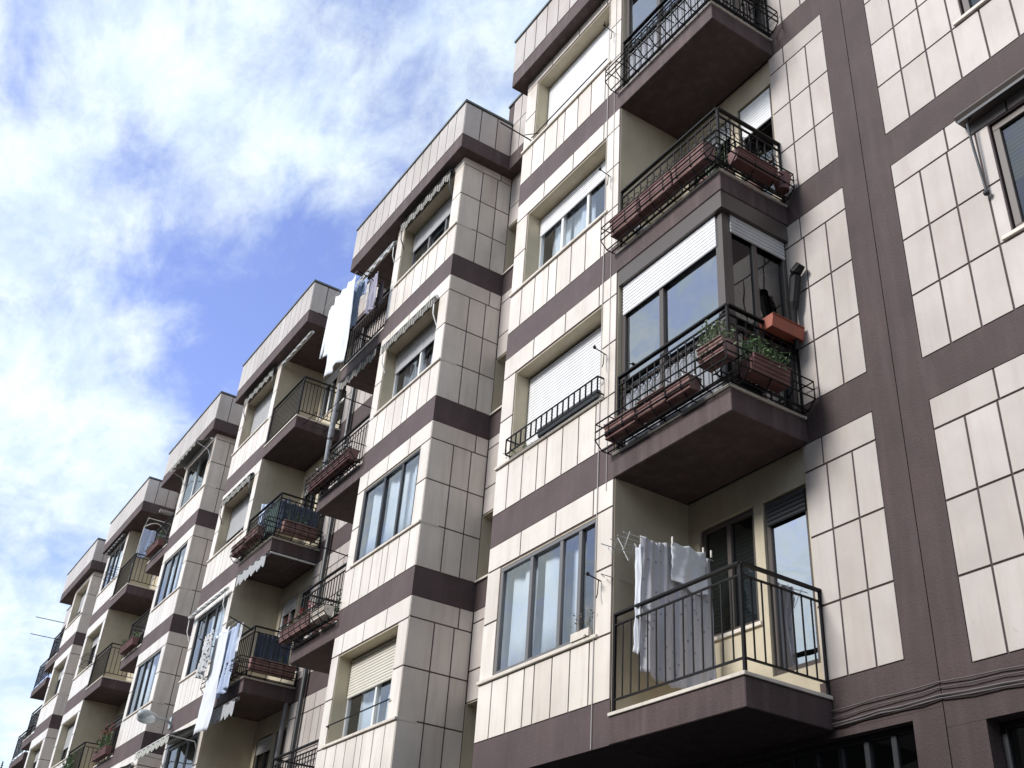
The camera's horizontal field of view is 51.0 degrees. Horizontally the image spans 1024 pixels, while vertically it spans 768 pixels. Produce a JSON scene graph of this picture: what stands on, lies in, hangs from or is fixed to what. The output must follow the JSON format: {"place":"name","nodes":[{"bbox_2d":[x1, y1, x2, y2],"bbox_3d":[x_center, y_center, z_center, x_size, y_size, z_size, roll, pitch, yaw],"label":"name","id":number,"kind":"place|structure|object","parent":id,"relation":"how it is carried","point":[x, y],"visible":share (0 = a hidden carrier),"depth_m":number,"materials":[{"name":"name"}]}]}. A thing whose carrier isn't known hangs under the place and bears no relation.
{"place":"outdoors","nodes":[
{"label":"outdoors","id":0,"kind":"place"},
{"bbox_2d":[127,518,170,587],"bbox_3d":[-11.332,5.337,33.490,0.732,2.170,0.679,22,-36,-26],"label":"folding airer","id":1,"kind":"object","parent":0,"point":[141,537],"visible":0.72,"depth_m":33.68,"materials":[{"name":"white metal"}]},
{"bbox_2d":[137,528,165,558],"bbox_3d":[-11.271,5.045,33.601,0.702,0.977,0.103,22,-36,-26],"label":"pale cover","id":2,"kind":"object","parent":1,"relation":"hanging from","point":[148,537],"visible":0.51,"depth_m":33.57,"materials":[{"name":"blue fabric"}]},
{"bbox_2d":[0,0,548,767],"label":"sky","id":3,"kind":"structure","parent":0,"point":[175,175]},
{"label":"pavement","id":4,"kind":"structure","parent":0,"visible":0},
{"bbox_2d":[9,0,952,767],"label":"apartment building","id":5,"kind":"structure","parent":4,"relation":"on","point":[457,564],"depth_m":14.01,"materials":[{"name":"tile"}]},
{"bbox_2d":[42,668,66,707],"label":"window","id":6,"kind":"structure","parent":5,"relation":"in","point":[61,672],"depth_m":38.28,"materials":[{"name":"grey"}]},
{"bbox_2d":[52,724,74,767],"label":"window","id":7,"kind":"structure","parent":5,"relation":"in","point":[67,742],"depth_m":33.30,"materials":[{"name":"grey plastic"}]},
{"bbox_2d":[60,751,76,767],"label":"plant","id":8,"kind":"object","parent":5,"relation":"attached to","point":[69,763],"visible":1,"depth_m":30.31,"materials":[{"name":"plant"}]},
{"bbox_2d":[65,593,90,629],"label":"window","id":9,"kind":"structure","parent":5,"relation":"in","point":[82,600],"depth_m":39.59,"materials":[{"name":"grey glass"}]},
{"bbox_2d":[72,635,99,680],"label":"window","id":10,"kind":"structure","parent":5,"relation":"in","point":[95,641],"depth_m":34.89,"materials":[{"name":"grey"}]},
{"bbox_2d":[91,723,118,762],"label":"planter box","id":11,"kind":"object","parent":5,"relation":"attached to","point":[101,753],"visible":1,"depth_m":27.34,"materials":[{"name":"plastic"}]},
{"bbox_2d":[96,540,125,596],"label":"window","id":12,"kind":"structure","parent":5,"relation":"in","point":[119,555],"depth_m":35.90,"materials":[{"name":"grey glass"}]},
{"bbox_2d":[105,533,125,554],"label":"awning","id":13,"kind":"object","parent":5,"relation":"attached to","point":[116,543],"visible":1,"depth_m":36.05,"materials":[{"name":"grey fabric"}]},
{"bbox_2d":[117,632,139,654],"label":"planter box","id":14,"kind":"object","parent":5,"relation":"attached to","point":[128,645],"visible":0.98,"depth_m":28.80,"materials":[{"name":"plastic"}]},
{"bbox_2d":[123,649,164,720],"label":"window","id":15,"kind":"structure","parent":5,"relation":"in","point":[141,702],"depth_m":26.87,"materials":[{"name":"grey"}]},
{"bbox_2d":[143,532,165,557],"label":"planter box","id":16,"kind":"object","parent":5,"relation":"attached to","point":[154,547],"visible":1,"depth_m":30.28,"materials":[{"name":"plastic"}]},
{"bbox_2d":[136,709,173,728],"bbox_3d":[-7.566,7.142,22.874,0.296,0.334,1.060,-14,-36,27],"label":"street lamp","id":17,"kind":"object","parent":5,"relation":"attached to","point":[144,716],"visible":1,"depth_m":22.58,"materials":[{"name":"grey metal"}]},
{"bbox_2d":[134,724,196,766],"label":"awning","id":18,"kind":"object","parent":5,"relation":"attached to","point":[167,739],"visible":0.99,"depth_m":21.71,"materials":[{"name":"white fabric"}]},
{"bbox_2d":[151,542,191,611],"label":"window","id":19,"kind":"structure","parent":5,"relation":"in","point":[170,585],"depth_m":28.29,"materials":[{"name":"grey"}]},
{"bbox_2d":[165,733,198,767],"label":"window","id":20,"kind":"structure","parent":5,"relation":"in","point":[181,755],"depth_m":21.94,"materials":[{"name":"blue"}]},
{"bbox_2d":[169,437,212,485],"bbox_3d":[-8.908,2.106,29.753,0.494,0.589,2.280,22,-36,-26],"label":"awning","id":21,"kind":"object","parent":5,"relation":"attached to","point":[191,454],"visible":1,"depth_m":29.77,"materials":[{"name":"white fabric"}]},
{"bbox_2d":[176,446,215,514],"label":"window","id":22,"kind":"structure","parent":5,"relation":"in","point":[195,476],"depth_m":29.72,"materials":[{"name":"white glass"}]},
{"bbox_2d":[179,597,228,682],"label":"window","id":23,"kind":"structure","parent":5,"relation":"in","point":[218,619],"depth_m":23.43,"materials":[{"name":"grey"}]},
{"bbox_2d":[187,587,228,641],"bbox_3d":[-6.690,5.055,23.508,0.144,0.589,2.430,22,-36,-26],"label":"awning","id":24,"kind":"object","parent":5,"relation":"attached to","point":[210,601],"visible":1,"depth_m":23.48,"materials":[{"name":"white fabric"}]},
{"bbox_2d":[208,697,239,727],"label":"awning","id":25,"kind":"object","parent":5,"relation":"attached to","point":[224,710],"visible":0.85,"depth_m":20.23,"materials":[{"name":"grey fabric"}]},
{"bbox_2d":[199,616,252,646],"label":"drying lines","id":26,"kind":"object","parent":5,"relation":"attached to","point":[230,626],"visible":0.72,"depth_m":20.73,"materials":[{"name":"paint"}]},
{"bbox_2d":[195,629,213,678],"bbox_3d":[-6.115,5.395,21.385,0.135,0.912,0.552,22,-36,-26],"label":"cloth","id":27,"kind":"object","parent":26,"relation":"hanging from","point":[205,657],"visible":1,"depth_m":21.27,"materials":[{"name":"white fabric"}]},
{"bbox_2d":[193,626,229,734],"bbox_3d":[-5.818,5.755,20.818,0.083,1.981,0.861,22,-36,-26],"label":"long sheet","id":28,"kind":"object","parent":26,"relation":"hanging from","point":[207,705],"visible":1,"depth_m":20.75,"materials":[{"name":"white fabric"}]},
{"bbox_2d":[216,623,239,697],"bbox_3d":[-5.495,5.324,20.660,0.155,1.360,0.842,22,-36,-26],"label":"blue sheet","id":29,"kind":"object","parent":26,"relation":"hanging from","point":[224,679],"visible":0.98,"depth_m":20.53,"materials":[{"name":"blue fabric"}]},
{"bbox_2d":[235,623,243,651],"bbox_3d":[-5.247,4.870,20.637,0.062,0.582,0.122,22,-36,-26],"label":"thin cloth","id":30,"kind":"object","parent":26,"relation":"hanging from","point":[238,639],"visible":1,"depth_m":20.61,"materials":[{"name":"white fabric"}]},
{"bbox_2d":[206,494,249,562],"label":"window","id":31,"kind":"structure","parent":5,"relation":"in","point":[237,522],"depth_m":25.11,"materials":[{"name":"grey"}]},
{"bbox_2d":[220,472,254,523],"bbox_3d":[-6.420,2.664,24.962,0.144,0.589,1.970,22,-36,-26],"label":"awning","id":32,"kind":"object","parent":5,"relation":"attached to","point":[236,489],"visible":1,"depth_m":24.90,"materials":[{"name":"grey fabric"}]},
{"bbox_2d":[231,538,249,558],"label":"planter box","id":33,"kind":"object","parent":5,"relation":"attached to","point":[241,551],"visible":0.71,"depth_m":22.74,"materials":[{"name":"ceramic"}]},
{"bbox_2d":[231,389,273,456],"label":"window","id":34,"kind":"structure","parent":5,"relation":"in","point":[262,410],"depth_m":26.60,"materials":[{"name":"grey"}]},
{"bbox_2d":[236,551,270,585],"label":"awning","id":35,"kind":"object","parent":5,"relation":"attached to","point":[251,569],"visible":1,"depth_m":21.91,"materials":[{"name":"grey fabric"}]},
{"bbox_2d":[245,521,265,545],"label":"planter box","id":36,"kind":"object","parent":5,"relation":"attached to","point":[254,540],"visible":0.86,"depth_m":22.11,"materials":[{"name":"ceramic"}]},
{"bbox_2d":[243,367,276,419],"bbox_3d":[-6.232,0.255,26.474,0.144,0.589,1.970,22,-36,-26],"label":"awning","id":37,"kind":"object","parent":5,"relation":"attached to","point":[260,385],"visible":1,"depth_m":26.42,"materials":[{"name":"grey fabric"}]},
{"bbox_2d":[254,734,272,767],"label":"balcony window","id":38,"kind":"structure","parent":5,"relation":"in","point":[264,744],"depth_m":21.01,"materials":[{"name":"grey metal"}]},
{"bbox_2d":[261,501,279,540],"bbox_3d":[-5.022,2.864,22.331,0.059,0.786,0.762,22,-36,-26],"label":"green netting","id":39,"kind":"object","parent":5,"relation":"attached to","point":[272,519],"visible":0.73,"depth_m":22.31,"materials":[{"name":"green plastic"}]},
{"bbox_2d":[247,654,295,679],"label":"planter box","id":40,"kind":"object","parent":5,"relation":"attached to","point":[271,670],"visible":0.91,"depth_m":20.36,"materials":[{"name":"ceramic"}]},
{"bbox_2d":[253,631,290,664],"bbox_3d":[-4.644,5.188,20.737,0.702,0.696,0.110,22,-36,-26],"label":"dark cover","id":41,"kind":"object","parent":5,"relation":"hanging from","point":[270,650],"visible":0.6,"depth_m":20.77,"materials":[{"name":"blue fabric"}]},
{"bbox_2d":[264,498,290,529],"bbox_3d":[-5.135,2.848,23.392,0.587,0.727,0.133,-10,-35,22],"label":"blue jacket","id":42,"kind":"object","parent":5,"relation":"hanging from","point":[279,525],"visible":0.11,"depth_m":23.43,"materials":[{"name":"blue fabric"}]},
{"bbox_2d":[271,728,286,766],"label":"balcony door","id":43,"kind":"structure","parent":5,"relation":"in","point":[284,734],"depth_m":20.41,"materials":[{"name":"metal"}]},
{"bbox_2d":[278,595,297,636],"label":"balcony window","id":44,"kind":"structure","parent":5,"relation":"in","point":[289,608],"depth_m":22.55,"materials":[{"name":"white"}]},
{"bbox_2d":[279,601,316,644],"bbox_3d":[-3.607,4.037,18.178,0.402,0.463,1.268,22,-36,-26],"label":"planter box","id":45,"kind":"object","parent":5,"relation":"attached to","point":[298,631],"visible":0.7,"depth_m":18.03,"materials":[{"name":"ceramic"}]},
{"bbox_2d":[282,331,313,364],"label":"awning","id":46,"kind":"object","parent":5,"relation":"attached to","point":[297,348],"visible":1,"depth_m":24.97,"materials":[{"name":"white fabric"}]},
{"bbox_2d":[278,500,318,527],"bbox_3d":[-4.420,2.766,22.293,0.852,0.541,0.074,22,-36,-26],"label":"blue curtain","id":47,"kind":"object","parent":5,"relation":"hanging from","point":[302,510],"visible":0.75,"depth_m":22.32,"materials":[{"name":"blue fabric"}]},
{"bbox_2d":[280,511,317,541],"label":"planter box","id":48,"kind":"object","parent":5,"relation":"attached to","point":[298,531],"visible":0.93,"depth_m":21.90,"materials":[{"name":"ceramic"}]},
{"bbox_2d":[291,590,310,672],"bbox_3d":[-4.215,4.965,21.563,0.061,1.805,0.590,22,-36,-26],"label":"balcony door","id":49,"kind":"structure","parent":5,"relation":"in","point":[310,590],"depth_m":21.93,"materials":[{"name":"white"}]},
{"bbox_2d":[303,484,315,510],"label":"balcony window","id":50,"kind":"structure","parent":5,"relation":"in","point":[306,496],"depth_m":24.04,"materials":[{"name":"grey glass"}]},
{"bbox_2d":[311,487,328,543],"bbox_3d":[-4.027,2.556,23.075,0.061,1.805,0.590,22,-36,-26],"label":"balcony door","id":51,"kind":"structure","parent":5,"relation":"in","point":[321,516],"depth_m":22.83,"materials":[{"name":"grey"}]},
{"bbox_2d":[310,602,334,624],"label":"planter box","id":52,"kind":"object","parent":5,"relation":"attached to","point":[329,610],"visible":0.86,"depth_m":17.24,"materials":[{"name":"plastic"}]},
{"bbox_2d":[312,589,341,633],"bbox_3d":[-2.973,3.807,17.955,0.588,0.767,1.389,22,-36,-26],"label":"hanging greenery","id":53,"kind":"object","parent":5,"relation":"on","point":[325,625],"visible":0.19,"depth_m":17.84,"materials":[{"name":"plant"}]},
{"bbox_2d":[318,367,338,421],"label":"balcony window","id":54,"kind":"structure","parent":5,"relation":"in","point":[332,379],"depth_m":25.43,"materials":[{"name":"white"}]},
{"bbox_2d":[322,383,341,467],"bbox_3d":[-3.462,0.854,20.704,0.120,1.955,0.200,22,-36,-26],"label":"drainpipe","id":55,"kind":"object","parent":5,"relation":"hanging from","point":[332,424],"visible":0.84,"depth_m":20.71,"materials":[{"name":"grey metal"}]},
{"bbox_2d":[305,444,359,494],"bbox_3d":[-3.244,1.529,19.442,0.478,0.412,1.834,22,-36,-26],"label":"planter box","id":56,"kind":"object","parent":5,"relation":"attached to","point":[349,457],"visible":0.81,"depth_m":19.18,"materials":[{"name":"plastic"}]},
{"bbox_2d":[336,358,348,422],"bbox_3d":[-3.840,0.148,24.587,0.061,1.805,0.590,22,-36,-26],"label":"balcony door","id":57,"kind":"structure","parent":5,"relation":"in","point":[344,388],"depth_m":24.39,"materials":[{"name":"white"}]},
{"bbox_2d":[319,270,389,331],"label":"drying lines","id":58,"kind":"object","parent":5,"relation":"attached to","point":[355,284],"visible":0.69,"depth_m":20.73,"materials":[{"name":"plastic"}]},
{"bbox_2d":[319,305,333,358],"bbox_3d":[-3.575,-1.065,21.090,0.058,1.290,0.632,22,-36,-26],"label":"long sleeved shirt","id":59,"kind":"object","parent":58,"relation":"hanging from","point":[326,341],"visible":0.6,"depth_m":21.11,"materials":[{"name":"white fabric"}]},
{"bbox_2d":[323,275,355,377],"bbox_3d":[-3.271,-1.082,20.396,0.095,1.998,0.967,22,-36,-26],"label":"white sheet","id":60,"kind":"object","parent":58,"relation":"hanging from","point":[340,325],"visible":1,"depth_m":20.33,"materials":[{"name":"white fabric"}]},
{"bbox_2d":[350,281,362,328],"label":"work trousers","id":61,"kind":"object","parent":58,"relation":"hanging from","point":[356,300],"visible":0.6,"depth_m":20.51,"materials":[{"name":"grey fabric"}]},
{"bbox_2d":[360,277,367,296],"bbox_3d":[-2.947,-1.788,20.776,0.069,0.440,0.552,22,-36,-26],"label":"blue towel","id":62,"kind":"object","parent":58,"relation":"hanging from","point":[364,288],"visible":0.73,"depth_m":20.62,"materials":[{"name":"blue fabric"}]},
{"bbox_2d":[364,273,377,314],"bbox_3d":[-2.669,-1.721,20.418,0.088,0.876,0.323,22,-36,-26],"label":"lilac cloth","id":63,"kind":"object","parent":58,"relation":"hanging from","point":[371,299],"visible":1,"depth_m":20.36,"materials":[{"name":"purple fabric"}]},
{"bbox_2d":[374,281,383,309],"bbox_3d":[-2.514,-1.677,20.453,0.097,0.593,0.203,22,-36,-26],"label":"dark shirt","id":64,"kind":"object","parent":58,"relation":"hanging from","point":[379,298],"visible":1,"depth_m":20.41,"materials":[{"name":"grey fabric"}]},
{"bbox_2d":[339,346,380,390],"bbox_3d":[-2.947,-0.245,20.596,0.099,0.255,1.710,22,-36,-26],"label":"awning","id":65,"kind":"object","parent":5,"relation":"attached to","point":[362,364],"visible":1,"depth_m":20.43,"materials":[{"name":"grey fabric"}]},
{"bbox_2d":[321,637,416,748],"bbox_3d":[-1.946,4.397,15.479,0.463,1.382,2.344,22,-36,-26],"label":"window","id":66,"kind":"structure","parent":5,"relation":"in","point":[370,670],"depth_m":15.86,"materials":[{"name":"white plastic"}]},
{"bbox_2d":[357,241,397,285],"bbox_3d":[-2.772,-2.248,21.868,0.144,0.589,1.710,22,-36,-26],"label":"awning","id":67,"kind":"object","parent":5,"relation":"attached to","point":[382,256],"visible":0.9,"depth_m":21.79,"materials":[{"name":"white fabric"}]},
{"bbox_2d":[350,448,438,568],"bbox_3d":[-1.812,1.967,16.963,0.335,1.382,2.344,22,-36,-26],"label":"window","id":68,"kind":"structure","parent":5,"relation":"in","point":[403,487],"depth_m":17.07,"materials":[{"name":"grey glass"}]},
{"bbox_2d":[381,294,438,372],"bbox_3d":[-1.808,-0.854,18.748,0.144,0.589,1.970,22,-36,-26],"label":"awning","id":69,"kind":"object","parent":5,"relation":"attached to","point":[430,303],"visible":1,"depth_m":18.70,"materials":[{"name":"white fabric"}]},
{"bbox_2d":[373,319,456,416],"bbox_3d":[-1.571,-0.420,18.503,0.463,1.382,2.344,22,-36,-26],"label":"window","id":70,"kind":"structure","parent":5,"relation":"in","point":[415,355],"depth_m":18.92,"materials":[{"name":"white plastic"}]},
{"bbox_2d":[400,169,454,248],"bbox_3d":[-1.619,-3.280,20.271,0.144,0.589,1.970,22,-36,-26],"label":"awning","id":71,"kind":"object","parent":5,"relation":"attached to","point":[431,194],"visible":1,"depth_m":20.22,"materials":[{"name":"grey fabric"}]},
{"bbox_2d":[393,196,471,287],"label":"window","id":72,"kind":"structure","parent":5,"relation":"in","point":[437,227],"depth_m":20.40,"materials":[{"name":"grey plastic"}]},
{"bbox_2d":[476,517,598,685],"bbox_3d":[0.397,2.539,12.229,0.335,1.382,2.344,22,-36,-26],"label":"window","id":73,"kind":"structure","parent":5,"relation":"in","point":[521,646],"depth_m":12.21,"materials":[{"name":"grey"}]},
{"bbox_2d":[494,325,603,471],"bbox_3d":[0.584,0.131,13.741,0.335,1.382,2.344,22,-36,-26],"label":"window","id":74,"kind":"structure","parent":5,"relation":"in","point":[581,363],"depth_m":13.83,"materials":[{"name":"grey plastic"}]},
{"bbox_2d":[503,390,600,457],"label":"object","id":75,"kind":"object","parent":5,"relation":"on","point":[569,414],"visible":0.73,"depth_m":12.97,"materials":[{"name":"brown"}]},
{"bbox_2d":[504,375,603,456],"bbox_3d":[0.545,0.447,13.280,0.226,0.236,1.998,22,-36,-26],"label":"sill guard","id":76,"kind":"object","parent":5,"relation":"on","point":[546,413],"visible":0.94,"depth_m":13.18,"materials":[{"name":"paint"}]},
{"bbox_2d":[509,161,608,297],"bbox_3d":[0.825,-2.256,15.280,0.462,1.382,2.344,22,-36,-26],"label":"window","id":77,"kind":"structure","parent":5,"relation":"in","point":[583,198],"depth_m":15.49,"materials":[{"name":"white"}]},
{"bbox_2d":[521,26,611,154],"bbox_3d":[0.960,-4.686,16.765,0.335,1.382,2.344,22,-36,-26],"label":"window","id":78,"kind":"structure","parent":5,"relation":"in","point":[598,51],"depth_m":16.84,"materials":[{"name":"grey"}]},
{"bbox_2d":[570,606,594,642],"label":"planter box","id":79,"kind":"object","parent":5,"relation":"on","point":[581,634],"depth_m":11.17,"materials":[{"name":"plastic"}]},
{"bbox_2d":[603,405,644,442],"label":"planter box","id":80,"kind":"object","parent":5,"relation":"attached to","point":[620,432],"visible":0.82,"depth_m":11.56,"materials":[{"name":"plastic"}]},
{"bbox_2d":[608,198,647,240],"bbox_3d":[1.427,-2.053,13.202,0.275,0.389,0.627,22,-36,-26],"label":"planter box","id":81,"kind":"object","parent":5,"relation":"attached to","point":[632,221],"visible":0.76,"depth_m":13.07,"materials":[{"name":"plastic"}]},
{"bbox_2d":[634,386,674,422],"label":"planter box","id":82,"kind":"object","parent":5,"relation":"attached to","point":[658,408],"visible":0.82,"depth_m":11.21,"materials":[{"name":"plastic"}]},
{"bbox_2d":[600,532,712,560],"bbox_3d":[1.511,1.819,11.246,1.200,0.171,0.429,22,-36,-26],"label":"clothes airer","id":83,"kind":"object","parent":5,"relation":"attached to","point":[627,538],"visible":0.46,"depth_m":11.07,"materials":[{"name":"white metal"}]},
{"bbox_2d":[633,544,641,653],"bbox_3d":[1.239,2.125,10.656,0.064,1.140,0.103,22,-36,-26],"label":"hung cloth","id":84,"kind":"object","parent":83,"relation":"hanging from","point":[638,571],"visible":1,"depth_m":10.66,"materials":[{"name":"white fabric"}]},
{"bbox_2d":[640,535,716,688],"bbox_3d":[1.664,2.325,10.775,0.932,1.496,0.102,22,-36,-26],"label":"bed sheet","id":85,"kind":"object","parent":83,"relation":"hanging from","point":[656,558],"visible":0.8,"depth_m":10.73,"materials":[{"name":"fabric"}]},
{"bbox_2d":[671,536,711,557],"bbox_3d":[1.882,1.706,11.229,0.542,0.080,0.020,22,-36,-26],"label":"peg row","id":86,"kind":"object","parent":83,"relation":"attached to","point":[702,548],"visible":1,"depth_m":11.30,"materials":[{"name":"beige plastic"}]},
{"bbox_2d":[671,540,708,594],"bbox_3d":[1.828,1.901,11.078,0.462,0.497,0.058,22,-36,-26],"label":"pillow case","id":87,"kind":"object","parent":86,"relation":"hanging from","point":[688,563],"visible":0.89,"depth_m":11.08,"materials":[{"name":"white fabric"}]},
{"bbox_2d":[639,170,680,215],"bbox_3d":[1.764,-2.307,12.774,0.276,0.409,0.605,22,-36,-26],"label":"planter box","id":88,"kind":"object","parent":5,"relation":"attached to","point":[660,197],"visible":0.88,"depth_m":12.64,"materials":[{"name":"plastic"}]},
{"bbox_2d":[662,373,701,404],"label":"planter box","id":89,"kind":"object","parent":5,"relation":"attached to","point":[690,388],"visible":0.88,"depth_m":10.85,"materials":[{"name":"ceramic"}]},
{"bbox_2d":[671,141,715,188],"bbox_3d":[2.074,-2.571,12.316,0.215,0.410,0.560,22,-36,-26],"label":"planter box","id":90,"kind":"object","parent":5,"relation":"attached to","point":[688,173],"visible":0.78,"depth_m":12.20,"materials":[{"name":"plastic"}]},
{"bbox_2d":[691,120,731,188],"bbox_3d":[2.667,-2.818,14.240,0.084,1.255,0.820,22,-36,-26],"label":"plant","id":91,"kind":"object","parent":5,"relation":"in","point":[723,143],"depth_m":14.26,"materials":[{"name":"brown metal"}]},
{"bbox_2d":[694,317,741,372],"bbox_3d":[2.060,-0.433,10.749,0.502,0.534,0.434,-7,-34,18],"label":"planter box","id":92,"kind":"object","parent":5,"relation":"attached to","point":[708,345],"visible":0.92,"depth_m":10.64,"materials":[{"name":"ceramic"}]},
{"bbox_2d":[702,509,762,641],"bbox_3d":[2.283,2.014,11.201,0.145,1.295,0.920,22,-36,-26],"label":"balcony window","id":93,"kind":"structure","parent":5,"relation":"in","point":[730,541],"depth_m":11.23,"materials":[{"name":"glass"}]},
{"bbox_2d":[726,144,778,186],"bbox_3d":[2.747,-2.493,12.233,0.644,0.282,0.212,22,-36,-26],"label":"planter box","id":94,"kind":"object","parent":5,"relation":"attached to","point":[748,168],"visible":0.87,"depth_m":12.13,"materials":[{"name":"plastic"}]},
{"bbox_2d":[740,87,776,195],"bbox_3d":[3.111,-2.924,13.459,0.082,1.805,0.590,22,-36,-26],"label":"balcony door","id":95,"kind":"structure","parent":5,"relation":"in","point":[758,114],"depth_m":13.65,"materials":[{"name":"white metal"}]},
{"bbox_2d":[734,334,797,393],"bbox_3d":[2.543,-0.240,10.743,0.676,0.485,0.500,7,-32,-4],"label":"planter box","id":96,"kind":"object","parent":5,"relation":"attached to","point":[771,367],"visible":0.98,"depth_m":10.65,"materials":[{"name":"plastic"}]},
{"bbox_2d":[759,312,804,346],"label":"planter box","id":97,"kind":"object","parent":5,"relation":"attached to","point":[782,327],"visible":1,"depth_m":11.26,"materials":[{"name":"orange plastic"}]},
{"bbox_2d":[774,171,790,194],"bbox_3d":[3.114,-2.305,12.390,0.223,0.215,0.222,22,-36,-26],"label":"flower pot","id":98,"kind":"object","parent":5,"relation":"attached to","point":[781,187],"visible":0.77,"depth_m":12.33,"materials":[{"name":"plastic"}]},
{"bbox_2d":[765,486,820,675],"bbox_3d":[2.735,1.893,10.435,0.081,1.805,0.590,22,-36,-26],"label":"balcony door","id":99,"kind":"structure","parent":5,"relation":"in","point":[787,522],"depth_m":10.48,"materials":[{"name":"glass"}]},
{"bbox_2d":[788,262,804,350],"bbox_3d":[3.067,-0.845,11.506,0.131,1.084,0.238,22,-36,-26],"label":"flue pipe","id":100,"kind":"object","parent":5,"relation":"attached to","point":[796,269],"visible":0.97,"depth_m":11.59,"materials":[{"name":"metal"}]},
{"bbox_2d":[726,726,918,767],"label":"shop window","id":101,"kind":"structure","parent":5,"relation":"in","point":[896,748],"depth_m":9.13,"materials":[{"name":"grey glass"}]},
{"bbox_2d":[840,0,1023,767],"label":"apartment building","id":102,"kind":"structure","parent":4,"relation":"on","point":[949,237],"depth_m":9.72,"materials":[{"name":"beige tile"}]},
{"bbox_2d":[953,0,990,26],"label":"window","id":103,"kind":"structure","parent":102,"relation":"in","point":[970,7],"depth_m":10.97,"materials":[{"name":"white metal"}]},
{"bbox_2d":[954,68,1023,195],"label":"awning","id":104,"kind":"object","parent":102,"relation":"attached to","point":[1009,87],"visible":1,"depth_m":10.09,"materials":[{"name":"grey metal"}]},
{"bbox_2d":[992,105,1023,241],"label":"window","id":105,"kind":"structure","parent":102,"relation":"in","point":[1008,133],"depth_m":9.85,"materials":[{"name":"brown metal"}]},
{"bbox_2d":[1000,719,1023,767],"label":"shop window","id":106,"kind":"structure","parent":102,"relation":"in","point":[1012,731],"depth_m":8.05,"materials":[{"name":"grey glass"}]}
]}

